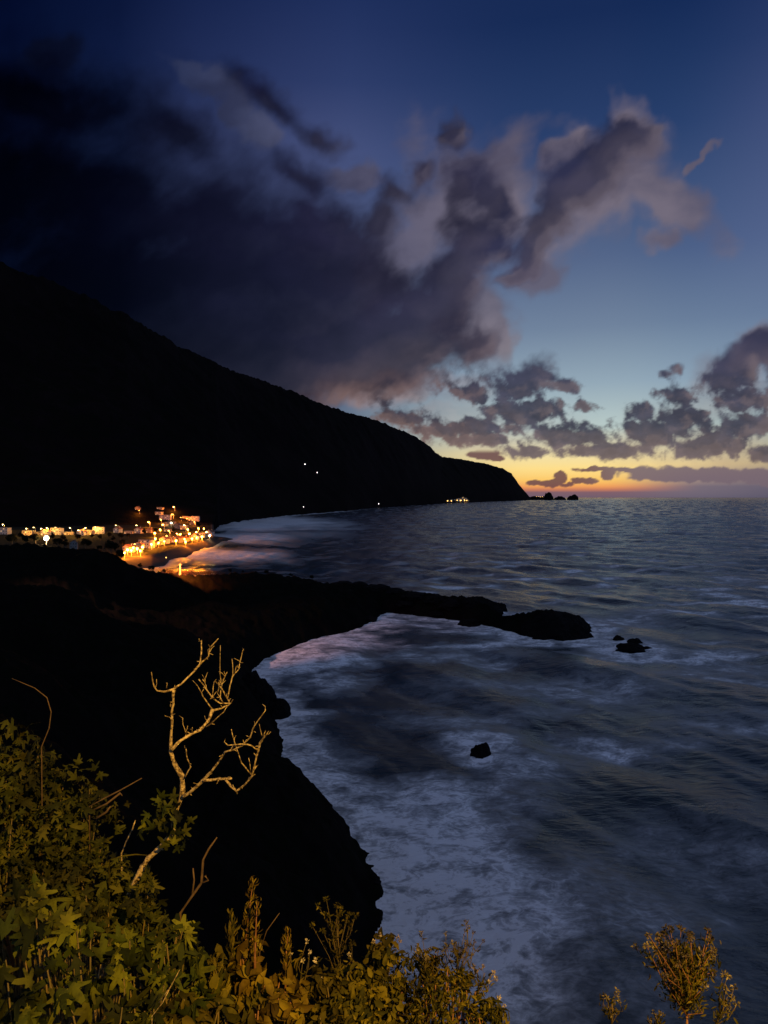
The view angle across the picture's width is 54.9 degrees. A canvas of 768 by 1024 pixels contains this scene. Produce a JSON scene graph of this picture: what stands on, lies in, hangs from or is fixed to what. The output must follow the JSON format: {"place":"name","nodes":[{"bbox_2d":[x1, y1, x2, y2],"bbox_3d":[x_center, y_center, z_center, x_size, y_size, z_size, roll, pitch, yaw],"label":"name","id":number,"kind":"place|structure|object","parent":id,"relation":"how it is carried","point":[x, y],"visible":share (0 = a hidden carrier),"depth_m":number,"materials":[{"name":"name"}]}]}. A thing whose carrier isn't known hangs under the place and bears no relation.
{"place":"outdoors","nodes":[
{"label":"outdoors","id":0,"kind":"place"},
{"bbox_2d":[0,524,210,556],"bbox_3d":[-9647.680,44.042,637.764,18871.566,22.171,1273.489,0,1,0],"label":"village ground","id":1,"kind":"structure","parent":0,"point":[133,538],"depth_m":924.93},
{"bbox_2d":[0,527,11,533],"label":"house","id":2,"kind":"structure","parent":1,"relation":"on","point":[5,530],"depth_m":967.86,"materials":[{"name":"white paint"}]},
{"bbox_2d":[22,530,33,534],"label":"house","id":3,"kind":"structure","parent":1,"relation":"on","point":[27,532],"depth_m":946.12,"materials":[{"name":"beige paint"}]},
{"bbox_2d":[40,529,50,534],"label":"house","id":4,"kind":"structure","parent":1,"relation":"on","point":[45,531],"depth_m":946.42,"materials":[{"name":"yellow paint"}]},
{"bbox_2d":[50,528,63,534],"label":"house","id":5,"kind":"structure","parent":1,"relation":"on","point":[57,531],"depth_m":956.51,"materials":[{"name":"yellow paint"}]},
{"bbox_2d":[64,532,73,534],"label":"house","id":6,"kind":"structure","parent":1,"relation":"on","point":[68,533],"depth_m":956.63,"materials":[{"name":"orange paint"}]},
{"bbox_2d":[76,528,85,534],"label":"house","id":7,"kind":"structure","parent":1,"relation":"on","point":[81,531],"depth_m":945.99,"materials":[{"name":"ceramic"}]},
{"bbox_2d":[86,530,94,534],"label":"house","id":8,"kind":"structure","parent":1,"relation":"on","point":[88,532],"depth_m":956.36,"materials":[{"name":"orange paint"}]},
{"bbox_2d":[92,527,104,533],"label":"house","id":9,"kind":"structure","parent":1,"relation":"on","point":[99,530],"depth_m":979.52,"materials":[{"name":"yellow paint"}]},
{"bbox_2d":[113,526,122,532],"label":"house","id":10,"kind":"structure","parent":1,"relation":"on","point":[117,529],"depth_m":1003.48,"materials":[{"name":"ceramic"}]},
{"bbox_2d":[123,543,135,552],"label":"house","id":11,"kind":"structure","parent":1,"relation":"on","point":[129,546],"depth_m":696.17,"materials":[{"name":"ceramic"}]},
{"bbox_2d":[133,544,141,550],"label":"house","id":12,"kind":"structure","parent":1,"relation":"on","point":[139,546],"depth_m":715.32,"materials":[{"name":"beige paint"}]},
{"bbox_2d":[134,527,142,532],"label":"house","id":13,"kind":"structure","parent":1,"relation":"on","point":[138,529],"depth_m":994.30,"materials":[{"name":"ceramic"}]},
{"bbox_2d":[134,541,144,549],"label":"house","id":14,"kind":"structure","parent":1,"relation":"on","point":[140,543],"depth_m":728.98,"materials":[{"name":"ceramic"}]},
{"bbox_2d":[138,539,154,547],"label":"house","id":15,"kind":"structure","parent":1,"relation":"on","point":[147,542],"depth_m":747.81,"materials":[{"name":"white paint"}]},
{"bbox_2d":[146,527,153,532],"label":"house","id":16,"kind":"structure","parent":1,"relation":"on","point":[148,530],"depth_m":1008.18,"materials":[{"name":"paint"}]},
{"bbox_2d":[159,536,170,543],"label":"house","id":17,"kind":"structure","parent":1,"relation":"on","point":[166,539],"depth_m":819.88,"materials":[{"name":"ceramic"}]},
{"bbox_2d":[169,537,175,542],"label":"house","id":18,"kind":"structure","parent":1,"relation":"on","point":[172,539],"depth_m":838.83,"materials":[{"name":"orange paint"}]},
{"bbox_2d":[174,523,181,528],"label":"house","id":19,"kind":"structure","parent":1,"relation":"on","point":[176,525],"depth_m":1133.62,"materials":[{"name":"ceramic"}]},
{"bbox_2d":[174,535,182,542],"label":"house","id":20,"kind":"structure","parent":1,"relation":"on","point":[179,538],"depth_m":844.25,"materials":[{"name":"orange paint"}]},
{"bbox_2d":[180,525,187,529],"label":"house","id":21,"kind":"structure","parent":1,"relation":"on","point":[183,527],"depth_m":1111.33,"materials":[{"name":"beige paint"}]},
{"bbox_2d":[191,533,199,539],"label":"house","id":22,"kind":"structure","parent":1,"relation":"on","point":[194,535],"depth_m":901.49,"materials":[{"name":"ceramic"}]},
{"bbox_2d":[198,533,207,537],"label":"house","id":23,"kind":"structure","parent":1,"relation":"on","point":[204,535],"depth_m":947.00,"materials":[{"name":"beige paint"}]},
{"bbox_2d":[207,529,214,535],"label":"house","id":24,"kind":"structure","parent":1,"relation":"on","point":[210,532],"depth_m":999.48,"materials":[{"name":"ceramic"}]},
{"bbox_2d":[119,525,231,568],"bbox_3d":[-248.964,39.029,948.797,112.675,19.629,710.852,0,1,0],"label":"beach","id":25,"kind":"structure","parent":0,"point":[156,560],"depth_m":720.77,"materials":[{"name":"brown sand"}]},
{"bbox_2d":[0,261,531,529],"bbox_3d":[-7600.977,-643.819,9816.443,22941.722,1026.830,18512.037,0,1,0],"label":"mountain","id":26,"kind":"structure","parent":0,"point":[108,416],"depth_m":2212.84,"materials":[{"name":"black stone"}]},
{"bbox_2d":[163,515,171,519],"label":"house","id":27,"kind":"structure","parent":26,"relation":"on","point":[167,517],"depth_m":1340.62,"materials":[{"name":"white paint"}]},
{"bbox_2d":[191,516,199,520],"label":"house","id":28,"kind":"structure","parent":26,"relation":"on","point":[195,518],"depth_m":1360.69,"materials":[{"name":"orange paint"}]},
{"bbox_2d":[0,542,591,1022],"bbox_3d":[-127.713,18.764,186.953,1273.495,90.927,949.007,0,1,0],"label":"terrain","id":29,"kind":"structure","parent":0,"point":[92,642],"depth_m":124.76,"materials":[{"name":"black stone"}]},
{"bbox_2d":[5,533,17,543],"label":"tree","id":30,"kind":"object","parent":29,"relation":"on","point":[11,538],"visible":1,"depth_m":349.04,"materials":[{"name":"black plant"}]},
{"bbox_2d":[21,535,29,542],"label":"tree","id":31,"kind":"object","parent":29,"relation":"on","point":[25,537],"visible":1,"depth_m":321.79,"materials":[{"name":"black plant"}]},
{"bbox_2d":[31,533,39,543],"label":"tree","id":32,"kind":"object","parent":29,"relation":"on","point":[34,538],"visible":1,"depth_m":341.96,"materials":[{"name":"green plant"}]},
{"bbox_2d":[52,538,62,544],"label":"tree","id":33,"kind":"object","parent":29,"relation":"on","point":[58,540],"visible":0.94,"depth_m":332.14,"materials":[{"name":"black plant"}]},
{"bbox_2d":[61,539,69,547],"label":"tree","id":34,"kind":"object","parent":29,"relation":"on","point":[64,542],"visible":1,"depth_m":317.65,"materials":[{"name":"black plant"}]},
{"bbox_2d":[69,539,77,548],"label":"house","id":35,"kind":"structure","parent":29,"relation":"on","point":[74,544],"depth_m":324.83,"materials":[{"name":"ceramic"}]},
{"bbox_2d":[80,538,91,548],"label":"tree","id":36,"kind":"object","parent":29,"relation":"on","point":[87,542],"visible":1,"depth_m":332.79,"materials":[{"name":"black plant"}]},
{"bbox_2d":[104,539,119,553],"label":"tree","id":37,"kind":"object","parent":29,"relation":"on","point":[110,544],"visible":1,"depth_m":300.33,"materials":[{"name":"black plant"}]},
{"bbox_2d":[114,550,124,559],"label":"tree","id":38,"kind":"object","parent":29,"relation":"on","point":[119,553],"visible":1,"depth_m":299.84,"materials":[{"name":"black plant"}]},
{"bbox_2d":[168,568,195,574],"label":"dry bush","id":39,"kind":"object","parent":29,"relation":"on","point":[182,571],"visible":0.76,"depth_m":361.08,"materials":[{"name":"plant"}]},
{"bbox_2d":[200,569,215,574],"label":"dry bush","id":40,"kind":"object","parent":29,"relation":"on","point":[209,573],"visible":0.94,"depth_m":380.16,"materials":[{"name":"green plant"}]},
{"bbox_2d":[242,670,259,684],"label":"rock shoulder","id":41,"kind":"object","parent":29,"relation":"on","point":[247,678],"visible":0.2,"depth_m":224.26},
{"bbox_2d":[247,675,276,709],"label":"rock crag","id":42,"kind":"structure","parent":29,"relation":"on","point":[262,689],"depth_m":202.80,"materials":[{"name":"black stone"}]},
{"bbox_2d":[268,698,290,719],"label":"rock ledge","id":43,"kind":"object","parent":29,"relation":"on","point":[279,708],"visible":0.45,"depth_m":200.62,"materials":[{"name":"black stone"}]},
{"bbox_2d":[365,616,377,621],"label":"rock outcrop","id":44,"kind":"object","parent":29,"relation":"on","point":[370,619],"visible":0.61,"depth_m":355.79,"materials":[{"name":"black stone"}]},
{"bbox_2d":[367,875,379,884],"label":"rock spur","id":45,"kind":"structure","parent":29,"relation":"on","point":[374,879],"depth_m":114.62,"materials":[{"name":"black stone"}]},
{"bbox_2d":[363,584,390,591],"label":"rock outcrop","id":46,"kind":"object","parent":29,"relation":"on","point":[374,587],"visible":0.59,"depth_m":397.31,"materials":[{"name":"black stone"}]},
{"bbox_2d":[462,596,478,608],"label":"rock outcrop","id":47,"kind":"object","parent":29,"relation":"on","point":[469,602],"visible":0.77,"depth_m":359.68,"materials":[{"name":"black stone"}]},
{"bbox_2d":[475,596,500,607],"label":"rock headland","id":48,"kind":"structure","parent":29,"relation":"on","point":[483,600],"depth_m":363.67,"materials":[{"name":"black stone"}]},
{"bbox_2d":[526,611,593,640],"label":"rock headland","id":49,"kind":"structure","parent":29,"relation":"on","point":[563,626],"depth_m":314.47,"materials":[{"name":"black stone"}]},
{"bbox_2d":[0,0,767,497],"bbox_3d":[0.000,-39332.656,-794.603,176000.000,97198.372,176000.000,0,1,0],"label":"sky","id":50,"kind":"structure","parent":0,"point":[524,242],"depth_m":78229.73,"materials":[{"name":"blue"}]},
{"bbox_2d":[143,498,767,1023],"bbox_3d":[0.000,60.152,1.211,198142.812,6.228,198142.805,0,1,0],"label":"sea","id":51,"kind":"structure","parent":0,"point":[583,826],"depth_m":187.86,"materials":[{"name":"liquid"}]},
{"bbox_2d":[457,618,480,626],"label":"sea rock","id":52,"kind":"object","parent":51,"relation":"in","point":[471,622],"visible":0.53,"depth_m":343.56,"materials":[{"name":"black stone"}]},
{"bbox_2d":[470,742,490,758],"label":"sea rock","id":53,"kind":"object","parent":51,"relation":"in","point":[480,751],"visible":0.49,"depth_m":169.45,"materials":[{"name":"black stone"}]},
{"bbox_2d":[498,603,507,611],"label":"sea rock","id":54,"kind":"object","parent":51,"relation":"in","point":[503,606],"visible":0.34,"depth_m":391.95,"materials":[{"name":"black stone"}]},
{"bbox_2d":[530,496,543,499],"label":"islet","id":55,"kind":"object","parent":51,"relation":"in","point":[536,498],"visible":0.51,"depth_m":15398.62,"materials":[{"name":"black stone"}]},
{"bbox_2d":[532,631,549,639],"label":"sea rock","id":56,"kind":"object","parent":51,"relation":"in","point":[542,635],"visible":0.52,"depth_m":312.31,"materials":[{"name":"black stone"}]},
{"bbox_2d":[543,492,553,499],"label":"sea stack","id":57,"kind":"object","parent":51,"relation":"in","point":[548,496],"visible":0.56,"depth_m":14943.70,"materials":[{"name":"black stone"}]},
{"bbox_2d":[553,496,565,499],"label":"sea stack","id":58,"kind":"object","parent":51,"relation":"in","point":[559,498],"visible":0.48,"depth_m":14933.85,"materials":[{"name":"black stone"}]},
{"bbox_2d":[567,494,577,499],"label":"sea stack","id":59,"kind":"object","parent":51,"relation":"in","point":[574,497],"visible":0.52,"depth_m":14933.08,"materials":[{"name":"black stone"}]},
{"bbox_2d":[613,635,624,640],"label":"sea rock","id":60,"kind":"object","parent":51,"relation":"in","point":[617,638],"visible":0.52,"depth_m":309.08,"materials":[{"name":"black stone"}]},
{"bbox_2d":[615,643,645,653],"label":"sea rock","id":61,"kind":"object","parent":51,"relation":"in","point":[630,648],"visible":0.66,"depth_m":289.09,"materials":[{"name":"black stone"}]},
{"bbox_2d":[627,638,642,643],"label":"sea rock","id":62,"kind":"object","parent":51,"relation":"in","point":[636,640],"visible":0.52,"depth_m":301.88,"materials":[{"name":"black stone"}]},
{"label":"ground","id":63,"kind":"structure","parent":0,"visible":0},
{"bbox_2d":[12,678,51,988],"bbox_3d":[-2.156,2.649,4.554,0.243,3.266,0.008,0,1,0],"label":"grass stalk","id":64,"kind":"object","parent":63,"relation":"on","point":[42,770],"depth_m":4.53,"materials":[{"name":"brown plant"}]},
{"bbox_2d":[0,718,130,1023],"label":"fig bush","id":65,"kind":"object","parent":63,"relation":"on","point":[16,804],"visible":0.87,"depth_m":4.57,"materials":[{"name":"green plant"}]},
{"bbox_2d":[0,870,153,1023],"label":"fig bush","id":66,"kind":"object","parent":63,"relation":"on","point":[29,1007],"visible":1,"depth_m":3.25,"materials":[{"name":"green plant"}]},
{"bbox_2d":[16,846,171,1023],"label":"fig bush","id":67,"kind":"object","parent":63,"relation":"on","point":[133,911],"visible":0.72,"depth_m":4.14,"materials":[{"name":"green plant"}]},
{"bbox_2d":[89,778,141,886],"bbox_3d":[-1.648,2.985,4.561,0.328,2.710,0.013,0,1,0],"label":"dry stalk","id":68,"kind":"object","parent":63,"relation":"on","point":[107,810],"visible":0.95,"depth_m":4.53,"materials":[{"name":"brown plant"}]},
{"bbox_2d":[109,854,147,902],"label":"dry grass","id":69,"kind":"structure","parent":63,"relation":"on","point":[119,857],"depth_m":4.14,"materials":[{"name":"brown plant"}]},
{"bbox_2d":[121,820,135,993],"bbox_3d":[-1.501,3.054,4.363,0.090,2.492,0.010,0,1,0],"label":"dry twig","id":70,"kind":"object","parent":63,"relation":"on","point":[124,847],"visible":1,"depth_m":4.34,"materials":[{"name":"brown wood"}]},
{"bbox_2d":[151,969,179,1023],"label":"grass stalk","id":71,"kind":"object","parent":63,"relation":"on","point":[163,996],"depth_m":3.04,"materials":[{"name":"brown plant"}]},
{"bbox_2d":[115,913,225,1023],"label":"fig bush","id":72,"kind":"object","parent":63,"relation":"on","point":[193,960],"visible":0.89,"depth_m":3.42,"materials":[{"name":"green plant"}]},
{"bbox_2d":[92,638,269,1022],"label":"bare fig tree","id":73,"kind":"object","parent":63,"relation":"on","point":[174,833],"visible":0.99,"depth_m":4.04,"materials":[{"name":"brown plant"}]},
{"bbox_2d":[179,837,216,983],"bbox_3d":[-1.016,3.009,4.062,0.214,2.469,0.017,0,1,0],"label":"dry twig","id":74,"kind":"object","parent":63,"relation":"on","point":[193,892],"visible":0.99,"depth_m":4.04,"materials":[{"name":"brown wood"}]},
{"bbox_2d":[151,944,283,1023],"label":"shrub","id":75,"kind":"object","parent":63,"relation":"on","point":[225,1010],"visible":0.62,"depth_m":3.31,"materials":[{"name":"green plant"}]},
{"bbox_2d":[207,952,230,1023],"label":"upright shoot","id":76,"kind":"object","parent":63,"relation":"on","point":[219,969],"visible":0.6,"depth_m":3.48,"materials":[{"name":"green plant"}]},
{"bbox_2d":[224,908,242,980],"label":"upright shoot","id":77,"kind":"object","parent":63,"relation":"on","point":[231,929],"visible":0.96,"depth_m":3.70,"materials":[{"name":"brown plant"}]},
{"bbox_2d":[239,876,258,959],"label":"upright shoot","id":78,"kind":"object","parent":63,"relation":"on","point":[247,929],"visible":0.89,"depth_m":3.76,"materials":[{"name":"brown plant"}]},
{"bbox_2d":[249,897,262,968],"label":"upright shoot","id":79,"kind":"object","parent":63,"relation":"on","point":[254,933],"visible":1,"depth_m":3.64,"materials":[{"name":"brown plant"}]},
{"bbox_2d":[224,930,313,1023],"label":"rusty shrub","id":80,"kind":"object","parent":63,"relation":"on","point":[291,1003],"visible":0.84,"depth_m":3.48,"materials":[{"name":"brown plant"}]},
{"bbox_2d":[259,913,279,963],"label":"grass stalk","id":81,"kind":"object","parent":63,"relation":"on","point":[265,935],"depth_m":3.74,"materials":[{"name":"plant"}]},
{"bbox_2d":[279,926,292,990],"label":"upright shoot","id":82,"kind":"object","parent":63,"relation":"on","point":[287,949],"visible":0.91,"depth_m":3.60,"materials":[{"name":"green plant"}]},
{"bbox_2d":[289,938,322,985],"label":"flowering weed","id":83,"kind":"object","parent":63,"relation":"on","point":[306,969],"visible":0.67,"depth_m":3.64,"materials":[{"name":"green plant"}]},
{"bbox_2d":[309,896,358,976],"bbox_3d":[-0.253,3.286,3.777,0.256,2.686,0.116,0,1,-11],"label":"flowering weed","id":84,"kind":"object","parent":63,"relation":"on","point":[335,938],"visible":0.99,"depth_m":3.74,"materials":[{"name":"green plant"}]},
{"bbox_2d":[295,926,412,1023],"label":"leafy shrub","id":85,"kind":"object","parent":63,"relation":"on","point":[348,1001],"visible":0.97,"depth_m":3.63,"materials":[{"name":"green plant"}]},
{"bbox_2d":[347,932,401,982],"bbox_3d":[-0.049,3.558,3.959,0.297,2.638,0.121,0,1,0],"label":"flowering weed","id":86,"kind":"object","parent":63,"relation":"on","point":[373,940],"visible":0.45,"depth_m":3.94,"materials":[{"name":"yellow plant"}]},
{"bbox_2d":[412,930,431,1016],"bbox_3d":[0.221,3.636,4.102,0.125,2.713,0.516,0,1,11],"label":"flowering weed","id":87,"kind":"object","parent":63,"relation":"on","point":[425,956],"visible":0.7,"depth_m":3.98,"materials":[{"name":"green plant"}]},
{"bbox_2d":[374,943,509,1023],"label":"dense shrub","id":88,"kind":"object","parent":63,"relation":"on","point":[432,994],"visible":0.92,"depth_m":3.71,"materials":[{"name":"green plant"}]},
{"bbox_2d":[435,920,484,990],"bbox_3d":[0.440,3.611,4.096,0.326,2.766,0.220,-1,1,-24],"label":"flowering weed","id":89,"kind":"object","parent":63,"relation":"on","point":[458,954],"visible":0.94,"depth_m":4.05,"materials":[{"name":"green plant"}]},
{"bbox_2d":[467,962,497,1013],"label":"flowering weed","id":90,"kind":"object","parent":63,"relation":"on","point":[480,986],"visible":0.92,"depth_m":3.95,"materials":[{"name":"green plant"}]},
{"bbox_2d":[485,994,505,1021],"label":"flowering weed","id":91,"kind":"object","parent":63,"relation":"on","point":[497,997],"visible":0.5,"depth_m":3.75,"materials":[{"name":"yellow plant"}]},
{"bbox_2d":[599,986,626,1023],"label":"woolly weed","id":92,"kind":"object","parent":63,"relation":"on","point":[609,1009],"visible":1,"depth_m":3.55,"materials":[{"name":"green plant"}]},
{"bbox_2d":[646,1010,665,1023],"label":"woolly weed","id":93,"kind":"object","parent":63,"relation":"on","point":[659,1019],"visible":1,"depth_m":3.55,"materials":[{"name":"green plant"}]},
{"bbox_2d":[631,923,721,1023],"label":"shrub","id":94,"kind":"object","parent":63,"relation":"on","point":[685,976],"visible":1,"depth_m":3.57,"materials":[{"name":"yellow plant"}]},
{"bbox_2d":[709,970,739,1023],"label":"woolly weed","id":95,"kind":"object","parent":63,"relation":"on","point":[719,1014],"visible":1,"depth_m":3.55,"materials":[{"name":"green plant"}]}
]}

